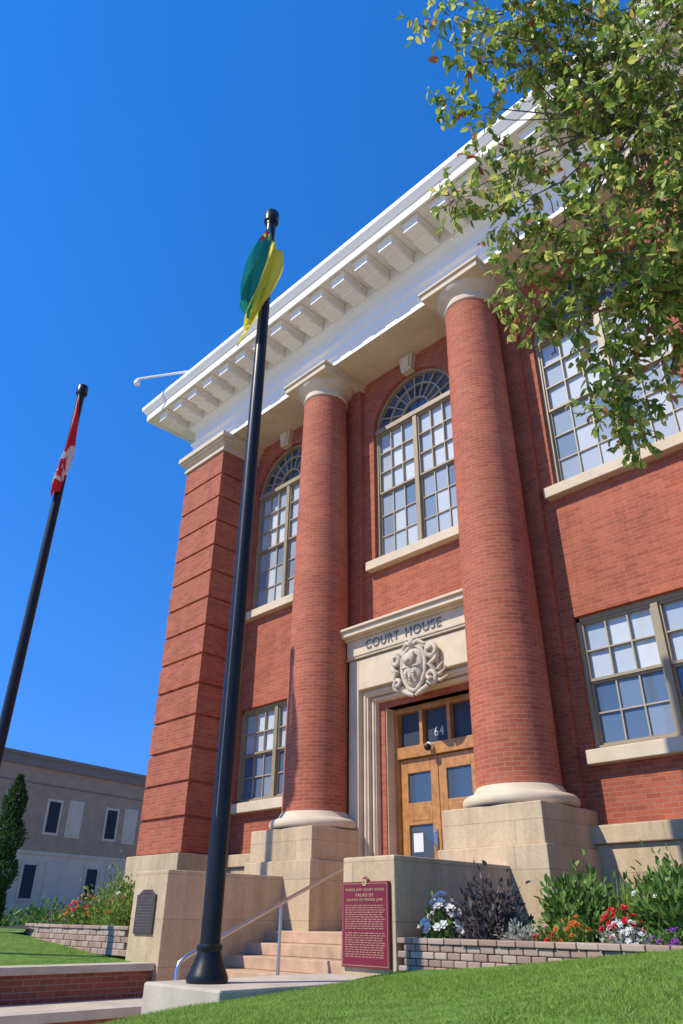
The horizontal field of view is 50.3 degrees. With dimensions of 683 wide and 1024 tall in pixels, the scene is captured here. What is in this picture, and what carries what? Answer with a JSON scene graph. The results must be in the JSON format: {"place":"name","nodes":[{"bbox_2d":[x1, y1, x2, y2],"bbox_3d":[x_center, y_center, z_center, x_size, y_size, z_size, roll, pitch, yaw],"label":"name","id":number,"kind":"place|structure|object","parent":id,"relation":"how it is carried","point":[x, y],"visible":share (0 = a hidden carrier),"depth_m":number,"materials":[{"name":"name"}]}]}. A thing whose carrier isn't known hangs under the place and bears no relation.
{"place":"outdoors","nodes":[
{"label":"outdoors","id":0,"kind":"place"},
{"bbox_2d":[0,928,24,931],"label":"lawn","id":1,"kind":"structure","parent":0,"point":[12,930],"depth_m":16.16,"materials":[{"name":"green plant"}]},
{"bbox_2d":[0,773,28,920],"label":"columnar tree","id":2,"kind":"object","parent":1,"relation":"on","point":[16,804],"visible":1,"depth_m":22.20,"materials":[{"name":"green plant"}]},
{"bbox_2d":[0,925,31,928],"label":"soil bed","id":3,"kind":"object","parent":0,"point":[19,927],"visible":0.05,"depth_m":13.79,"materials":[{"name":"soil"}]},
{"bbox_2d":[0,901,24,926],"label":"hedge shrub","id":4,"kind":"object","parent":3,"relation":"in","point":[5,921],"visible":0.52,"depth_m":26.08,"materials":[{"name":"green plant"}]},
{"bbox_2d":[10,894,81,925],"bbox_3d":[-12.265,16.946,30.887,3.544,1.373,3.831,9,-30,-14],"label":"flowering plant","id":5,"kind":"object","parent":3,"relation":"on","point":[39,914],"visible":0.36,"depth_m":30.51,"materials":[{"name":"green plant"}]},
{"bbox_2d":[36,907,79,924],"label":"flowering plant","id":6,"kind":"object","parent":3,"relation":"on","point":[54,920],"visible":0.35,"depth_m":12.84,"materials":[{"name":"green plant"}]},
{"bbox_2d":[52,893,111,924],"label":"flowering plant","id":7,"kind":"object","parent":3,"relation":"on","point":[71,916],"visible":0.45,"depth_m":12.07,"materials":[{"name":"green plant"}]},
{"bbox_2d":[76,849,135,924],"bbox_3d":[-3.713,6.334,12.224,1.485,1.172,1.542,26,-38,-37],"label":"bed shrub","id":8,"kind":"object","parent":3,"relation":"on","point":[112,888],"visible":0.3,"depth_m":12.00,"materials":[{"name":"green plant"}]},
{"bbox_2d":[91,883,134,925],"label":"bed shrub","id":9,"kind":"object","parent":3,"relation":"on","point":[121,921],"visible":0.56,"depth_m":11.19,"materials":[{"name":"green plant"}]},
{"bbox_2d":[0,931,132,965],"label":"lawn","id":10,"kind":"structure","parent":0,"point":[45,957],"depth_m":10.34,"materials":[{"name":"green plant"}]},
{"bbox_2d":[0,384,88,766],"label":"flagpole","id":11,"kind":"object","parent":10,"relation":"on","point":[21,651],"visible":0.92,"depth_m":12.16,"materials":[{"name":"black metal"}]},
{"bbox_2d":[50,397,78,498],"bbox_3d":[-5.170,-1.308,13.714,0.240,2.385,0.281,-4,-30,8],"label":"flag","id":12,"kind":"object","parent":11,"relation":"attached to","point":[64,466],"visible":1,"depth_m":13.54,"materials":[{"name":"red fabric"}]},
{"bbox_2d":[24,923,129,956],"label":"block retaining wall","id":13,"kind":"structure","parent":10,"relation":"on","point":[104,940],"depth_m":10.99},
{"bbox_2d":[0,962,154,1023],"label":"brick walk wall","id":14,"kind":"structure","parent":10,"relation":"on","point":[91,993],"depth_m":8.57,"materials":[{"name":"brick"}]},
{"bbox_2d":[0,747,147,925],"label":"office building","id":15,"kind":"structure","parent":0,"point":[82,821],"depth_m":42.10,"materials":[{"name":"beige paint"}]},
{"bbox_2d":[14,861,38,900],"bbox_3d":[-16.958,19.903,39.224,0.130,1.880,1.050,-18,-34,29],"label":"window","id":16,"kind":"structure","parent":15,"relation":"in","point":[28,870],"depth_m":39.16,"materials":[{"name":"glass"}]},
{"bbox_2d":[41,798,63,835],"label":"window","id":17,"kind":"structure","parent":15,"relation":"in","point":[51,823],"depth_m":41.39,"materials":[{"name":"glass"}]},
{"bbox_2d":[79,866,99,902],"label":"window","id":18,"kind":"structure","parent":15,"relation":"in","point":[91,874],"depth_m":42.29,"materials":[{"name":"glass"}]},
{"bbox_2d":[101,807,119,841],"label":"window","id":19,"kind":"structure","parent":15,"relation":"in","point":[111,818],"depth_m":44.42,"materials":[{"name":"glass"}]},
{"bbox_2d":[0,0,636,775],"label":"sky","id":20,"kind":"structure","parent":0,"point":[146,146],"materials":[{"name":"blue"}]},
{"bbox_2d":[96,948,682,1023],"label":"lawn","id":21,"kind":"structure","parent":0,"point":[484,1008],"depth_m":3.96,"materials":[{"name":"green plant"}]},
{"bbox_2d":[141,973,363,1014],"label":"concrete plinth","id":22,"kind":"structure","parent":21,"relation":"on","point":[159,995],"depth_m":6.03,"materials":[{"name":"beige concrete"}]},
{"bbox_2d":[186,209,278,984],"bbox_3d":[-1.095,-0.241,8.577,0.360,9.744,0.360,26,-38,-37],"label":"flagpole","id":23,"kind":"object","parent":22,"relation":"on","point":[208,967],"visible":0.98,"depth_m":7.30,"materials":[{"name":"black metal"}]},
{"bbox_2d":[237,226,283,346],"bbox_3d":[-1.102,-3.229,10.106,0.550,2.249,0.447,1,-29,-1],"label":"flag","id":24,"kind":"object","parent":23,"relation":"attached to","point":[263,270],"visible":1,"depth_m":10.03,"materials":[{"name":"teal fabric"}]},
{"bbox_2d":[395,0,682,470],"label":"leafy tree","id":25,"kind":"object","parent":21,"relation":"on","point":[609,113],"visible":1,"depth_m":4.62,"materials":[{"name":"green plant"}]},
{"bbox_2d":[397,937,682,970],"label":"block retaining wall","id":26,"kind":"structure","parent":21,"relation":"on","point":[430,953],"depth_m":6.32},
{"bbox_2d":[124,0,682,931],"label":"courthouse","id":27,"kind":"structure","parent":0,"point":[466,558],"depth_m":12.81,"materials":[{"name":"red brick"}]},
{"bbox_2d":[134,370,188,385],"bbox_3d":[-4.522,-3.622,19.751,2.371,0.380,0.157,-5,-30,11],"label":"roof camera arm","id":28,"kind":"object","parent":27,"relation":"attached to","point":[137,382],"visible":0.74,"depth_m":19.89},
{"bbox_2d":[230,700,286,815],"bbox_3d":[-1.396,4.892,14.690,0.380,2.120,2.380,26,-38,-37],"label":"sash window","id":29,"kind":"structure","parent":27,"relation":"in","point":[261,763],"depth_m":15.05,"materials":[{"name":"glass"}]},
{"bbox_2d":[245,429,302,623],"bbox_3d":[-1.348,0.110,17.371,0.400,4.785,2.660,26,-38,-37],"label":"arched window","id":30,"kind":"structure","parent":27,"relation":"in","point":[279,499],"depth_m":17.62,"materials":[{"name":"glass"}]},
{"bbox_2d":[365,352,458,572],"bbox_3d":[1.478,-1.277,14.846,0.400,4.785,2.660,26,-38,-37],"label":"arched window","id":31,"kind":"structure","parent":27,"relation":"in","point":[417,514],"depth_m":14.87,"materials":[{"name":"glass"}]},
{"bbox_2d":[401,755,442,858],"bbox_3d":[1.281,5.171,11.743,0.142,2.320,0.812,26,-38,-37],"label":"door","id":32,"kind":"structure","parent":27,"relation":"in","point":[420,787],"depth_m":11.93,"materials":[{"name":"brown wood"}]},
{"bbox_2d":[424,742,433,750],"bbox_3d":[1.441,3.883,12.067,0.160,0.145,0.120,26,-38,-37],"label":"security camera","id":33,"kind":"object","parent":27,"relation":"attached to","point":[428,746],"visible":1,"depth_m":12.02,"materials":[{"name":"white paint"}]},
{"bbox_2d":[438,749,475,849],"bbox_3d":[1.858,4.888,11.228,0.142,2.320,0.812,26,-38,-37],"label":"door","id":34,"kind":"structure","parent":27,"relation":"in","point":[457,778],"depth_m":11.64,"materials":[{"name":"brown wood"}]},
{"bbox_2d":[521,235,682,501],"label":"arched window","id":35,"kind":"structure","parent":27,"relation":"in","point":[580,460],"depth_m":12.17,"materials":[{"name":"glass"}]},
{"bbox_2d":[576,589,682,765],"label":"sash window","id":36,"kind":"structure","parent":27,"relation":"in","point":[632,654],"depth_m":9.98,"materials":[{"name":"glass"}]},
{"bbox_2d":[460,936,670,944],"bbox_3d":[4.722,3.297,5.441,3.250,0.100,8.460,26,-38,-37],"label":"soil bed","id":37,"kind":"object","parent":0,"point":[596,940],"visible":0.03,"depth_m":6.58,"materials":[{"name":"brown soil"}]},
{"bbox_2d":[417,883,464,938],"bbox_3d":[0.995,3.959,7.132,0.534,0.577,0.538,0,-29,2],"label":"flowering plant","id":38,"kind":"object","parent":37,"relation":"on","point":[439,927],"visible":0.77,"depth_m":7.03,"materials":[{"name":"white plant"}]},
{"bbox_2d":[440,860,536,939],"bbox_3d":[1.421,3.791,7.056,0.903,0.764,0.873,26,-38,-37],"label":"dark shrub","id":39,"kind":"object","parent":37,"relation":"on","point":[485,917],"visible":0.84,"depth_m":6.92,"materials":[{"name":"purple plant"}]},
{"bbox_2d":[493,917,547,940],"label":"silver plant","id":40,"kind":"object","parent":37,"relation":"on","point":[523,934],"visible":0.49,"depth_m":6.44,"materials":[{"name":"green plant"}]},
{"bbox_2d":[532,919,567,941],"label":"flowering plant","id":41,"kind":"object","parent":37,"relation":"on","point":[543,936],"visible":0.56,"depth_m":6.25,"materials":[{"name":"green plant"}]},
{"bbox_2d":[551,902,596,942],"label":"flowering plant","id":42,"kind":"object","parent":37,"relation":"on","point":[575,932],"visible":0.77,"depth_m":6.13,"materials":[{"name":"green plant"}]},
{"bbox_2d":[526,848,622,939],"bbox_3d":[2.224,3.613,6.882,0.954,0.801,0.966,26,-38,-37],"label":"tall perennial","id":43,"kind":"object","parent":37,"relation":"on","point":[584,906],"visible":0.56,"depth_m":6.77,"materials":[{"name":"green plant"}]},
{"bbox_2d":[538,867,619,926],"bbox_3d":[2.372,3.845,7.206,0.914,0.652,1.101,-2,-29,4],"label":"tall grass plant","id":44,"kind":"object","parent":37,"relation":"on","point":[568,887],"depth_m":7.35,"materials":[{"name":"green plant"}]},
{"bbox_2d":[594,891,647,943],"bbox_3d":[2.293,3.402,6.029,0.451,0.473,0.468,-2,-29,4],"label":"flowering plant","id":45,"kind":"object","parent":37,"relation":"on","point":[611,912],"visible":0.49,"depth_m":6.00,"materials":[{"name":"red plant"}]},
{"bbox_2d":[596,917,652,944],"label":"flowering plant","id":46,"kind":"object","parent":37,"relation":"on","point":[632,932],"visible":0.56,"depth_m":5.78,"materials":[{"name":"white plant"}]},
{"bbox_2d":[606,870,652,937],"bbox_3d":[2.690,3.585,6.678,0.709,0.594,0.803,-2,-29,6],"label":"tall grass plant","id":47,"kind":"object","parent":37,"relation":"on","point":[623,896],"depth_m":6.61,"materials":[{"name":"green plant"}]},
{"bbox_2d":[609,839,682,937],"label":"tall perennial","id":48,"kind":"object","parent":37,"relation":"on","point":[648,875],"visible":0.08,"depth_m":7.39,"materials":[{"name":"green plant"}]},
{"bbox_2d":[623,853,682,941],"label":"tall perennial","id":49,"kind":"object","parent":37,"relation":"on","point":[667,912],"visible":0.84,"depth_m":6.13,"materials":[{"name":"green plant"}]},
{"bbox_2d":[641,924,682,945],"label":"flowering plant","id":50,"kind":"object","parent":37,"relation":"on","point":[674,939],"visible":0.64,"depth_m":5.55,"materials":[{"name":"purple plant"}]},
{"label":"path","id":51,"kind":"structure","parent":0,"visible":0},
{"bbox_2d":[125,855,515,980],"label":"entrance steps","id":52,"kind":"structure","parent":51,"relation":"on","point":[173,939],"depth_m":9.74,"materials":[{"name":"brown stone"}]},
{"bbox_2d":[133,889,156,933],"bbox_3d":[-2.716,5.526,10.069,0.035,0.540,0.480,26,-38,-37],"label":"bronze plaque","id":53,"kind":"object","parent":52,"relation":"attached to","point":[144,918],"visible":1,"depth_m":10.04,"materials":[{"name":"grey metal"}]},
{"bbox_2d":[174,866,343,979],"bbox_3d":[-0.841,5.214,8.686,2.634,1.906,0.046,26,-38,-37],"label":"handrail","id":54,"kind":"object","parent":52,"relation":"attached to","point":[250,920],"visible":0.59,"depth_m":8.77,"materials":[{"name":"metal"}]},
{"bbox_2d":[342,876,391,969],"bbox_3d":[0.246,4.143,7.375,0.044,0.810,0.660,26,-38,-37],"label":"heritage plaque","id":55,"kind":"object","parent":52,"relation":"attached to","point":[366,926],"visible":1,"depth_m":7.33,"materials":[{"name":"red metal"}]}
]}

